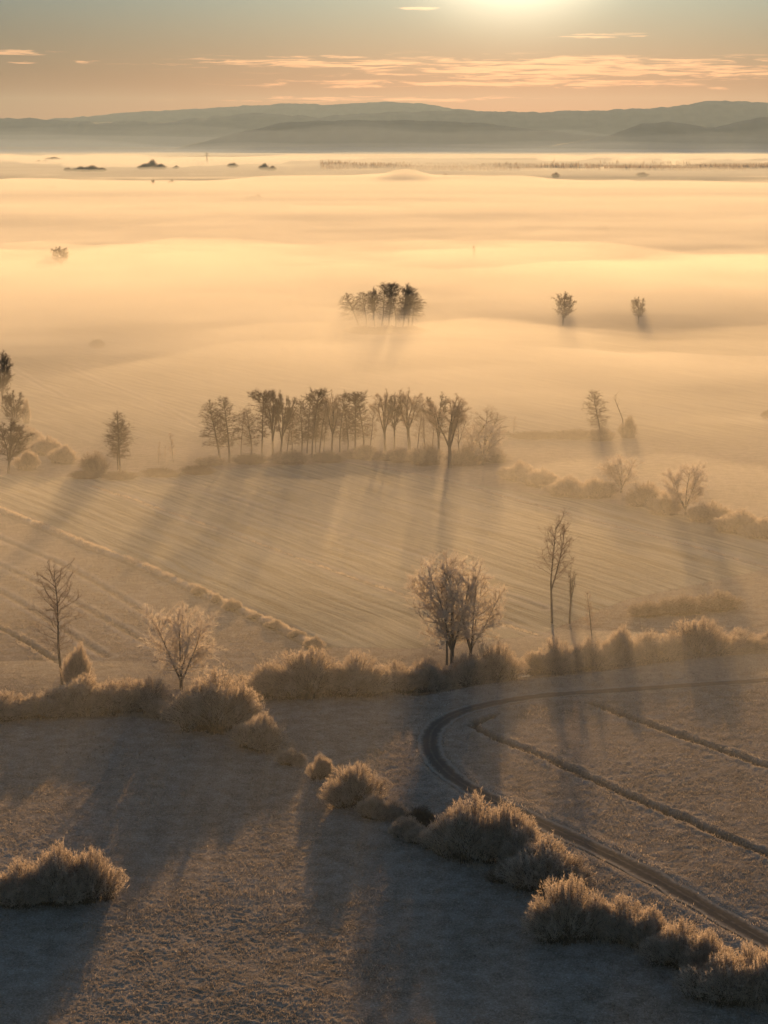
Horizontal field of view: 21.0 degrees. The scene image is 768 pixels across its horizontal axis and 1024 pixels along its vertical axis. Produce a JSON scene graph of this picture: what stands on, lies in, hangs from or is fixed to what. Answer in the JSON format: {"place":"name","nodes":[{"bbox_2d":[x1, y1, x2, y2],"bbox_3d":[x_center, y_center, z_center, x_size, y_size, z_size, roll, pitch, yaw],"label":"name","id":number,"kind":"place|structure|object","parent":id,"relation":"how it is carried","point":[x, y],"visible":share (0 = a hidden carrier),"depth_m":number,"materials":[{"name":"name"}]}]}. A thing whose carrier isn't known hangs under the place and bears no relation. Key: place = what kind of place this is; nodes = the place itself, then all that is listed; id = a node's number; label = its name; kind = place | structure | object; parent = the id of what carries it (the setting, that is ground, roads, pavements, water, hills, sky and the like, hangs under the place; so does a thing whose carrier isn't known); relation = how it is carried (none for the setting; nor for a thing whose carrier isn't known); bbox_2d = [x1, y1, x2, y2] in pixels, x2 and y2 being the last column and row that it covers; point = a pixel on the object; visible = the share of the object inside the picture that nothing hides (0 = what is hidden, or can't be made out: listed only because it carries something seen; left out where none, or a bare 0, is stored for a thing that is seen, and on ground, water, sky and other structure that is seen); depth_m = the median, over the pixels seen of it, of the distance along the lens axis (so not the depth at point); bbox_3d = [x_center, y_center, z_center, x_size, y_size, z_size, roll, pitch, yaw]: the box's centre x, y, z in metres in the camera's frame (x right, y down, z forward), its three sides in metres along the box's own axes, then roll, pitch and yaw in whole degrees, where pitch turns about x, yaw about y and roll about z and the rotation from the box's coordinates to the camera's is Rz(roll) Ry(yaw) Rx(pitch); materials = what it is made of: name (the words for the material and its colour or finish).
{"place":"outdoors","nodes":[
{"label":"outdoors","id":0,"kind":"place"},
{"bbox_2d":[49,101,625,122],"bbox_3d":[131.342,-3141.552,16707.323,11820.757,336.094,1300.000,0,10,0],"label":"hills","id":1,"kind":"structure","parent":0,"point":[313,110],"depth_m":16601.07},
{"bbox_2d":[0,147,767,1023],"bbox_3d":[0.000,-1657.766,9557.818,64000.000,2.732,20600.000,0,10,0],"label":"ground","id":2,"kind":"structure","parent":0,"point":[188,293],"depth_m":514.00,"materials":[{"name":"plant"}]},
{"bbox_2d":[0,350,14,408],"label":"bare tree","id":3,"kind":"object","parent":2,"relation":"on","point":[5,367],"visible":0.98,"depth_m":751.10,"materials":[{"name":"brown plant"}]},
{"bbox_2d":[1,390,24,433],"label":"bare tree","id":4,"kind":"object","parent":2,"relation":"on","point":[10,400],"visible":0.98,"depth_m":691.87,"materials":[{"name":"brown plant"}]},
{"bbox_2d":[0,418,34,472],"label":"bare tree","id":5,"kind":"object","parent":2,"relation":"on","point":[13,442],"visible":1,"depth_m":615.04,"materials":[{"name":"brown plant"}]},
{"bbox_2d":[0,688,36,722],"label":"frosty bush","id":6,"kind":"object","parent":2,"relation":"on","point":[9,710],"visible":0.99,"depth_m":356.88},
{"bbox_2d":[11,447,40,470],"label":"frosty bush","id":7,"kind":"object","parent":2,"relation":"on","point":[28,461],"visible":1,"depth_m":620.57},
{"bbox_2d":[0,854,52,909],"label":"frosty bush","id":8,"kind":"object","parent":2,"relation":"on","point":[14,893],"visible":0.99,"depth_m":270.08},
{"bbox_2d":[27,435,62,455],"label":"frosty bush","id":9,"kind":"object","parent":2,"relation":"on","point":[43,447],"visible":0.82,"depth_m":648.78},
{"bbox_2d":[13,687,82,719],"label":"frosty bush","id":10,"kind":"object","parent":2,"relation":"on","point":[46,706],"visible":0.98,"depth_m":358.22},
{"bbox_2d":[25,556,88,684],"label":"bare tree","id":11,"kind":"object","parent":2,"relation":"on","point":[58,648],"visible":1,"depth_m":378.96,"materials":[{"name":"brown plant"}]},
{"bbox_2d":[19,838,96,907],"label":"frosty bush","id":12,"kind":"object","parent":2,"relation":"on","point":[50,865],"visible":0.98,"depth_m":270.64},
{"bbox_2d":[45,443,80,464],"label":"frosty bush","id":13,"kind":"object","parent":2,"relation":"on","point":[62,455],"visible":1,"depth_m":631.89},
{"bbox_2d":[59,637,96,685],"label":"frosty bush","id":14,"kind":"object","parent":2,"relation":"on","point":[76,664],"visible":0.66,"depth_m":373.97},
{"bbox_2d":[49,670,111,715],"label":"frosty bush","id":15,"kind":"object","parent":2,"relation":"on","point":[79,691],"visible":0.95,"depth_m":359.73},
{"bbox_2d":[48,845,129,905],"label":"frosty bush","id":16,"kind":"object","parent":2,"relation":"on","point":[101,880],"visible":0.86,"depth_m":272.47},
{"bbox_2d":[77,451,111,473],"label":"shrub","id":17,"kind":"object","parent":2,"relation":"on","point":[94,463],"visible":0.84,"depth_m":614.35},
{"bbox_2d":[100,409,136,471],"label":"bare alder","id":18,"kind":"object","parent":2,"relation":"on","point":[118,444],"visible":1,"depth_m":614.24,"materials":[{"name":"brown plant"}]},
{"bbox_2d":[89,677,148,715],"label":"frosty bush","id":19,"kind":"object","parent":2,"relation":"on","point":[117,696],"visible":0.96,"depth_m":359.93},
{"bbox_2d":[102,675,172,713],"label":"frosty bush","id":20,"kind":"object","parent":2,"relation":"on","point":[157,690],"visible":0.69,"depth_m":361.93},
{"bbox_2d":[136,466,184,477],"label":"thicket","id":21,"kind":"object","parent":2,"relation":"on","point":[160,472],"visible":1,"depth_m":608.90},
{"bbox_2d":[142,687,182,720],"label":"frosty bush","id":22,"kind":"object","parent":2,"relation":"on","point":[156,708],"visible":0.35,"depth_m":357.64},
{"bbox_2d":[138,599,229,690],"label":"frosty tree","id":23,"kind":"object","parent":2,"relation":"on","point":[177,648],"visible":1,"depth_m":373.88,"materials":[{"name":"beige plant"}]},
{"bbox_2d":[196,399,230,457],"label":"bare alder","id":24,"kind":"object","parent":2,"relation":"on","point":[212,426],"visible":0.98,"depth_m":634.03,"materials":[{"name":"brown plant"}]},
{"bbox_2d":[160,662,267,734],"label":"frosty bush","id":25,"kind":"object","parent":2,"relation":"on","point":[212,708],"visible":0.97,"depth_m":349.37,"materials":[{"name":"plant"}]},
{"bbox_2d":[207,395,242,462],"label":"bare alder","id":26,"kind":"object","parent":2,"relation":"on","point":[226,413],"visible":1,"depth_m":631.59,"materials":[{"name":"brown plant"}]},
{"bbox_2d":[236,407,260,453],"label":"bare alder","id":27,"kind":"object","parent":2,"relation":"on","point":[250,430],"visible":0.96,"depth_m":640.74,"materials":[{"name":"brown plant"}]},
{"bbox_2d":[229,452,269,464],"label":"thicket","id":28,"kind":"object","parent":2,"relation":"on","point":[252,458],"visible":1,"depth_m":630.47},
{"bbox_2d":[227,708,289,752],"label":"frosty bush","id":29,"kind":"object","parent":2,"relation":"on","point":[259,734],"visible":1,"depth_m":339.37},
{"bbox_2d":[245,388,275,455],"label":"bare tree","id":30,"kind":"object","parent":2,"relation":"on","point":[256,396],"visible":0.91,"depth_m":642.48,"materials":[{"name":"brown plant"}]},
{"bbox_2d":[228,660,296,698],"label":"frosty bush","id":31,"kind":"object","parent":2,"relation":"on","point":[253,681],"visible":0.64,"depth_m":371.82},
{"bbox_2d":[260,389,283,454],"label":"bare tree","id":32,"kind":"object","parent":2,"relation":"on","point":[271,422],"visible":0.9,"depth_m":637.11,"materials":[{"name":"brown plant"}]},
{"bbox_2d":[271,389,299,453],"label":"bare tree","id":33,"kind":"object","parent":2,"relation":"on","point":[285,425],"visible":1,"depth_m":633.07,"materials":[{"name":"brown plant"}]},
{"bbox_2d":[273,747,307,765],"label":"frosty bush","id":34,"kind":"object","parent":2,"relation":"on","point":[288,757],"visible":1,"depth_m":332.06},
{"bbox_2d":[267,448,315,464],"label":"shrub","id":35,"kind":"object","parent":2,"relation":"on","point":[289,457],"visible":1,"depth_m":629.75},
{"bbox_2d":[290,398,316,453],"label":"bare alder","id":36,"kind":"object","parent":2,"relation":"on","point":[302,434],"visible":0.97,"depth_m":640.88,"materials":[{"name":"brown plant"}]},
{"bbox_2d":[256,643,363,700],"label":"frosty bush","id":37,"kind":"object","parent":2,"relation":"on","point":[310,675],"visible":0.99,"depth_m":371.03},
{"bbox_2d":[300,387,331,455],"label":"bare tree","id":38,"kind":"object","parent":2,"relation":"on","point":[320,394],"visible":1,"depth_m":640.44,"materials":[{"name":"brown plant"}]},
{"bbox_2d":[305,751,334,779],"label":"frosty bush","id":39,"kind":"object","parent":2,"relation":"on","point":[322,767],"visible":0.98,"depth_m":324.82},
{"bbox_2d":[308,451,344,462],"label":"thicket","id":40,"kind":"object","parent":2,"relation":"on","point":[325,457],"visible":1,"depth_m":632.12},
{"bbox_2d":[320,391,343,451],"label":"bare tree","id":41,"kind":"object","parent":2,"relation":"on","point":[333,428],"visible":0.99,"depth_m":644.10,"materials":[{"name":"brown plant"}]},
{"bbox_2d":[316,760,394,809],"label":"frosty bush","id":42,"kind":"object","parent":2,"relation":"on","point":[351,787],"visible":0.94,"depth_m":311.72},
{"bbox_2d":[339,389,371,449],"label":"bare tree","id":43,"kind":"object","parent":2,"relation":"on","point":[355,400],"visible":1,"depth_m":650.10,"materials":[{"name":"brown plant"}]},
{"bbox_2d":[317,648,401,697],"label":"frosty bush","id":44,"kind":"object","parent":2,"relation":"on","point":[375,681],"visible":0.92,"depth_m":372.40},
{"bbox_2d":[338,445,383,459],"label":"shrub","id":45,"kind":"object","parent":2,"relation":"on","point":[362,452],"visible":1,"depth_m":638.24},
{"bbox_2d":[353,789,391,820],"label":"frosty bush","id":46,"kind":"object","parent":2,"relation":"on","point":[372,807],"visible":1,"depth_m":306.28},
{"bbox_2d":[0,460,767,1014],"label":"reeds","id":47,"kind":"object","parent":2,"relation":"on","point":[284,628],"visible":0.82,"depth_m":390.48,"materials":[{"name":"plant"}]},
{"bbox_2d":[369,389,398,450],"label":"bare tree","id":48,"kind":"object","parent":2,"relation":"on","point":[385,414],"visible":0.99,"depth_m":651.90,"materials":[{"name":"brown plant"}]},
{"bbox_2d":[371,446,410,462],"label":"shrub","id":49,"kind":"object","parent":2,"relation":"on","point":[397,456],"visible":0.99,"depth_m":634.19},
{"bbox_2d":[379,657,425,694],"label":"frosty bush","id":50,"kind":"object","parent":2,"relation":"on","point":[408,682],"visible":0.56,"depth_m":377.40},
{"bbox_2d":[387,815,419,837],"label":"frosty bush","id":51,"kind":"object","parent":2,"relation":"on","point":[397,829],"visible":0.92,"depth_m":298.44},
{"bbox_2d":[394,282,415,325],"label":"bare tree","id":52,"kind":"object","parent":2,"relation":"on","point":[408,303],"visible":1,"depth_m":1053.98,"materials":[{"name":"brown plant"}]},
{"bbox_2d":[395,387,426,449],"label":"bare tree","id":53,"kind":"object","parent":2,"relation":"on","point":[407,422],"visible":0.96,"depth_m":653.41,"materials":[{"name":"brown plant"}]},
{"bbox_2d":[398,823,428,844],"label":"frosty bush","id":54,"kind":"object","parent":2,"relation":"on","point":[410,837],"visible":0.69,"depth_m":296.17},
{"bbox_2d":[404,805,438,826],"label":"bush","id":55,"kind":"object","parent":2,"relation":"on","point":[423,816],"visible":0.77,"depth_m":302.96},
{"bbox_2d":[405,441,446,465],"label":"shrub","id":56,"kind":"object","parent":2,"relation":"on","point":[425,455],"visible":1,"depth_m":627.38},
{"bbox_2d":[404,653,460,693],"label":"frosty bush","id":57,"kind":"object","parent":2,"relation":"on","point":[430,669],"visible":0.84,"depth_m":379.55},
{"bbox_2d":[423,391,448,455],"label":"bare tree","id":58,"kind":"object","parent":2,"relation":"on","point":[443,410],"visible":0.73,"depth_m":643.84,"materials":[{"name":"brown plant"}]},
{"bbox_2d":[423,393,471,467],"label":"bare tree","id":59,"kind":"object","parent":2,"relation":"on","point":[455,412],"visible":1,"depth_m":621.43,"materials":[{"name":"brown plant"}]},
{"bbox_2d":[403,549,493,663],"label":"frosty tree","id":60,"kind":"object","parent":2,"relation":"on","point":[435,606],"visible":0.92,"depth_m":391.59,"materials":[{"name":"brown plant"}]},
{"bbox_2d":[431,549,473,664],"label":"bare tree","id":61,"kind":"object","parent":2,"relation":"on","point":[442,590],"visible":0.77,"depth_m":393.01,"materials":[{"name":"brown plant"}]},
{"bbox_2d":[444,444,488,465],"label":"shrub","id":62,"kind":"object","parent":2,"relation":"on","point":[462,457],"visible":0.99,"depth_m":627.51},
{"bbox_2d":[422,787,511,865],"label":"frosty bush","id":63,"kind":"object","parent":2,"relation":"on","point":[457,824],"visible":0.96,"depth_m":287.29,"materials":[{"name":"plant"}]},
{"bbox_2d":[439,648,497,687],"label":"frosty bush","id":64,"kind":"object","parent":2,"relation":"on","point":[468,671],"visible":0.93,"depth_m":382.12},
{"bbox_2d":[441,567,510,656],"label":"frosty tree","id":65,"kind":"object","parent":2,"relation":"on","point":[482,627],"visible":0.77,"depth_m":394.26,"materials":[{"name":"brown plant"}]},
{"bbox_2d":[460,420,509,464],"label":"frosty tree","id":66,"kind":"object","parent":2,"relation":"on","point":[489,448],"visible":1,"depth_m":627.12,"materials":[{"name":"beige plant"}]},
{"bbox_2d":[469,640,530,681],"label":"frosty bush","id":67,"kind":"object","parent":2,"relation":"on","point":[502,666],"visible":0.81,"depth_m":384.61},
{"bbox_2d":[468,795,545,863],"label":"frosty bush","id":68,"kind":"object","parent":2,"relation":"on","point":[508,821],"visible":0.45,"depth_m":287.12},
{"bbox_2d":[494,459,536,481],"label":"frosty bush","id":69,"kind":"object","parent":2,"relation":"on","point":[512,473],"visible":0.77,"depth_m":600.84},
{"bbox_2d":[495,818,540,865],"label":"frosty bush","id":70,"kind":"object","parent":2,"relation":"on","point":[520,838],"visible":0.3,"depth_m":283.74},
{"bbox_2d":[506,429,555,439],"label":"thicket","id":71,"kind":"object","parent":2,"relation":"on","point":[533,435],"visible":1,"depth_m":682.70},
{"bbox_2d":[516,466,558,487],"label":"frosty bush","id":72,"kind":"object","parent":2,"relation":"on","point":[540,479],"visible":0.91,"depth_m":590.39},
{"bbox_2d":[320,159,767,170],"bbox_3d":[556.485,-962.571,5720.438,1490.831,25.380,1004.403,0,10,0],"label":"wood","id":73,"kind":"object","parent":2,"relation":"on","point":[338,165],"visible":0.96,"depth_m":5550.26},
{"bbox_2d":[494,829,596,894],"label":"frosty bush","id":74,"kind":"object","parent":2,"relation":"on","point":[531,868],"visible":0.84,"depth_m":276.64,"materials":[{"name":"plant"}]},
{"bbox_2d":[519,635,590,675],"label":"frosty bush","id":75,"kind":"object","parent":2,"relation":"on","point":[554,659],"visible":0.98,"depth_m":391.41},
{"bbox_2d":[529,508,581,623],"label":"bare tree","id":76,"kind":"object","parent":2,"relation":"on","point":[565,531],"visible":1,"depth_m":424.02,"materials":[{"name":"brown plant"}]},
{"bbox_2d":[539,473,587,497],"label":"frosty bush","id":77,"kind":"object","parent":2,"relation":"on","point":[562,487],"visible":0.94,"depth_m":574.12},
{"bbox_2d":[552,291,576,325],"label":"bare tree","id":78,"kind":"object","parent":2,"relation":"on","point":[564,303],"visible":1,"depth_m":1074.48,"materials":[{"name":"brown plant"}]},
{"bbox_2d":[518,871,613,946],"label":"frosty bush","id":79,"kind":"object","parent":2,"relation":"on","point":[562,914],"visible":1,"depth_m":259.42,"materials":[{"name":"plant"}]},
{"bbox_2d":[544,427,591,440],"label":"thicket","id":80,"kind":"object","parent":2,"relation":"on","point":[573,435],"visible":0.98,"depth_m":682.16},
{"bbox_2d":[568,475,621,498],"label":"frosty bush","id":81,"kind":"object","parent":2,"relation":"on","point":[595,488],"visible":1,"depth_m":570.59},
{"bbox_2d":[582,390,609,429],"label":"bare alder","id":82,"kind":"object","parent":2,"relation":"on","point":[596,413],"visible":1,"depth_m":682.16,"materials":[{"name":"brown plant"}]},
{"bbox_2d":[569,633,624,672],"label":"frosty bush","id":83,"kind":"object","parent":2,"relation":"on","point":[601,657],"visible":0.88,"depth_m":393.91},
{"bbox_2d":[580,887,619,939],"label":"frosty bush","id":84,"kind":"object","parent":2,"relation":"on","point":[602,901],"visible":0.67,"depth_m":260.52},
{"bbox_2d":[587,425,617,441],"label":"shrub","id":85,"kind":"object","parent":2,"relation":"on","point":[602,434],"visible":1,"depth_m":678.08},
{"bbox_2d":[594,454,643,492],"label":"frosty tree","id":86,"kind":"object","parent":2,"relation":"on","point":[619,478],"visible":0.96,"depth_m":577.88,"materials":[{"name":"beige plant"}]},
{"bbox_2d":[597,624,643,667],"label":"frosty bush","id":87,"kind":"object","parent":2,"relation":"on","point":[624,643],"visible":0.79,"depth_m":396.58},
{"bbox_2d":[582,892,667,945],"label":"frosty bush","id":88,"kind":"object","parent":2,"relation":"on","point":[611,931],"visible":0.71,"depth_m":259.63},
{"bbox_2d":[616,414,639,437],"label":"shrub","id":89,"kind":"object","parent":2,"relation":"on","point":[629,429],"visible":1,"depth_m":683.08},
{"bbox_2d":[621,480,661,507],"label":"frosty bush","id":90,"kind":"object","parent":2,"relation":"on","point":[640,495],"visible":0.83,"depth_m":558.32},
{"bbox_2d":[617,901,673,950],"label":"frosty bush","id":91,"kind":"object","parent":2,"relation":"on","point":[644,925],"visible":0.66,"depth_m":257.08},
{"bbox_2d":[624,599,669,617],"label":"shrub","id":92,"kind":"object","parent":2,"relation":"on","point":[649,610],"visible":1,"depth_m":433.95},
{"bbox_2d":[643,488,684,515],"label":"frosty bush","id":93,"kind":"object","parent":2,"relation":"on","point":[661,507],"visible":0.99,"depth_m":546.32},
{"bbox_2d":[632,627,696,664],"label":"frosty bush","id":94,"kind":"object","parent":2,"relation":"on","point":[655,649],"visible":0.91,"depth_m":399.27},
{"bbox_2d":[634,916,721,970],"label":"frosty bush","id":95,"kind":"object","parent":2,"relation":"on","point":[666,947],"visible":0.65,"depth_m":252.12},
{"bbox_2d":[657,461,710,513],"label":"frosty tree","id":96,"kind":"object","parent":2,"relation":"on","point":[698,474],"visible":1,"depth_m":543.83,"materials":[{"name":"beige plant"}]},
{"bbox_2d":[655,593,713,615],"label":"shrub","id":97,"kind":"object","parent":2,"relation":"on","point":[684,606],"visible":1,"depth_m":435.63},
{"bbox_2d":[664,613,745,659],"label":"frosty bush","id":98,"kind":"object","parent":2,"relation":"on","point":[696,639],"visible":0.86,"depth_m":402.47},
{"bbox_2d":[677,927,735,977],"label":"frosty bush","id":99,"kind":"object","parent":2,"relation":"on","point":[698,954],"visible":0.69,"depth_m":248.73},
{"bbox_2d":[680,499,734,523],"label":"frosty bush","id":100,"kind":"object","parent":2,"relation":"on","point":[703,513],"visible":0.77,"depth_m":535.71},
{"bbox_2d":[667,944,767,1008],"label":"frosty bush","id":101,"kind":"object","parent":2,"relation":"on","point":[721,981],"visible":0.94,"depth_m":241.14,"materials":[{"name":"plant"}]},
{"bbox_2d":[695,588,750,612],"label":"shrub","id":102,"kind":"object","parent":2,"relation":"on","point":[721,602],"visible":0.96,"depth_m":439.37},
{"bbox_2d":[705,507,767,534],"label":"frosty bush","id":103,"kind":"object","parent":2,"relation":"on","point":[734,522],"visible":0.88,"depth_m":521.00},
{"bbox_2d":[726,625,767,654],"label":"frosty bush","id":104,"kind":"object","parent":2,"relation":"on","point":[753,646],"visible":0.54,"depth_m":406.13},
{"bbox_2d":[736,947,767,1008],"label":"frosty bush","id":105,"kind":"object","parent":2,"relation":"on","point":[762,966],"visible":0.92,"depth_m":240.02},
{"bbox_2d":[737,515,767,539],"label":"frosty bush","id":106,"kind":"object","parent":2,"relation":"on","point":[761,531],"visible":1,"depth_m":514.54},
{"bbox_2d":[0,100,767,146],"bbox_3d":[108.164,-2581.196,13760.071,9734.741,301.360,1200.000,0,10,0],"label":"hills","id":107,"kind":"structure","parent":0,"point":[28,132],"depth_m":13568.37,"materials":[{"name":"grey"}]},
{"bbox_2d":[170,120,600,150],"bbox_3d":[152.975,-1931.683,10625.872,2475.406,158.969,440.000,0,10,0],"label":"hills","id":108,"kind":"structure","parent":0,"point":[369,135],"depth_m":10514.71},
{"bbox_2d":[418,677,767,950],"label":"road","id":109,"kind":"structure","parent":0,"point":[429,742],"depth_m":313.33,"materials":[{"name":"soil"}]},
{"bbox_2d":[524,117,767,151],"bbox_3d":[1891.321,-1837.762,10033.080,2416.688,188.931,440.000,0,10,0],"label":"hills","id":110,"kind":"structure","parent":0,"point":[747,136],"depth_m":9926.81,"materials":[{"name":"grey"}]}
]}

